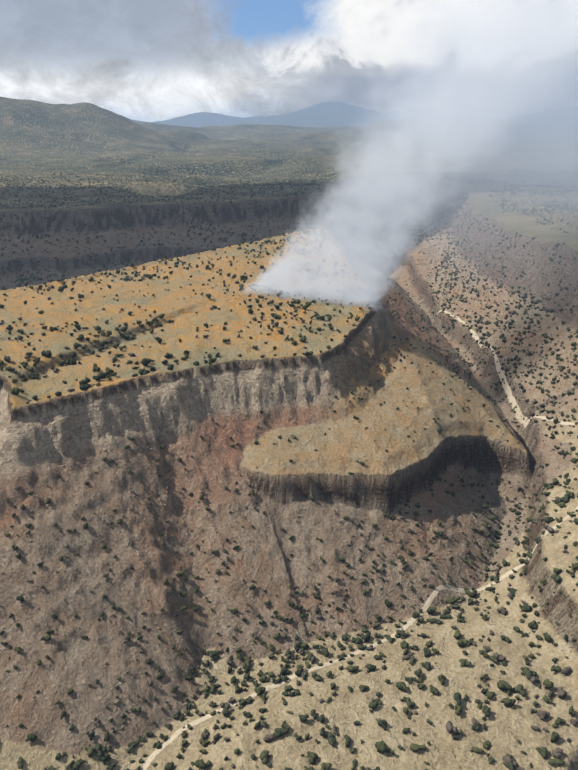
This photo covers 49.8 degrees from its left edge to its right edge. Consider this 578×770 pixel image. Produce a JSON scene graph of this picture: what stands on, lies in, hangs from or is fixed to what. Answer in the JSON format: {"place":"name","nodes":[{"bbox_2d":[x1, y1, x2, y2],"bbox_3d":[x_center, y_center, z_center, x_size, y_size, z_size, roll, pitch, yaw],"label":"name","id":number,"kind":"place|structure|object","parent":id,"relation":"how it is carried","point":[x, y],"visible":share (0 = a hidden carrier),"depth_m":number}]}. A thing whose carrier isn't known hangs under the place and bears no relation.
{"place":"outdoors","nodes":[
{"label":"outdoors","id":0,"kind":"place"},
{"bbox_2d":[0,97,577,769],"bbox_3d":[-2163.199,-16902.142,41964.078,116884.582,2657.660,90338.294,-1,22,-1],"label":"terrain","id":1,"kind":"structure","parent":0,"point":[44,439],"depth_m":451.62},
{"bbox_2d":[1,237,570,769],"bbox_3d":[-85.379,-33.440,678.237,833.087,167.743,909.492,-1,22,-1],"label":"talus boulders","id":2,"kind":"object","parent":1,"relation":"on","point":[265,573],"visible":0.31,"depth_m":412.96},
{"bbox_2d":[0,167,577,769],"bbox_3d":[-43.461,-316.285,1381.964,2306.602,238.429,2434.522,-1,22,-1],"label":"juniper shrubs","id":3,"kind":"object","parent":1,"relation":"on","point":[510,763],"visible":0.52,"depth_m":438.23},
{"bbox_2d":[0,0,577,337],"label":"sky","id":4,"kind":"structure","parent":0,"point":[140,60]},
{"bbox_2d":[140,506,577,769],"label":"dirt track","id":5,"kind":"structure","parent":0,"point":[152,756],"depth_m":370.26},
{"bbox_2d":[435,310,574,427],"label":"dirt road","id":6,"kind":"structure","parent":0,"point":[507,389],"depth_m":667.48}
]}

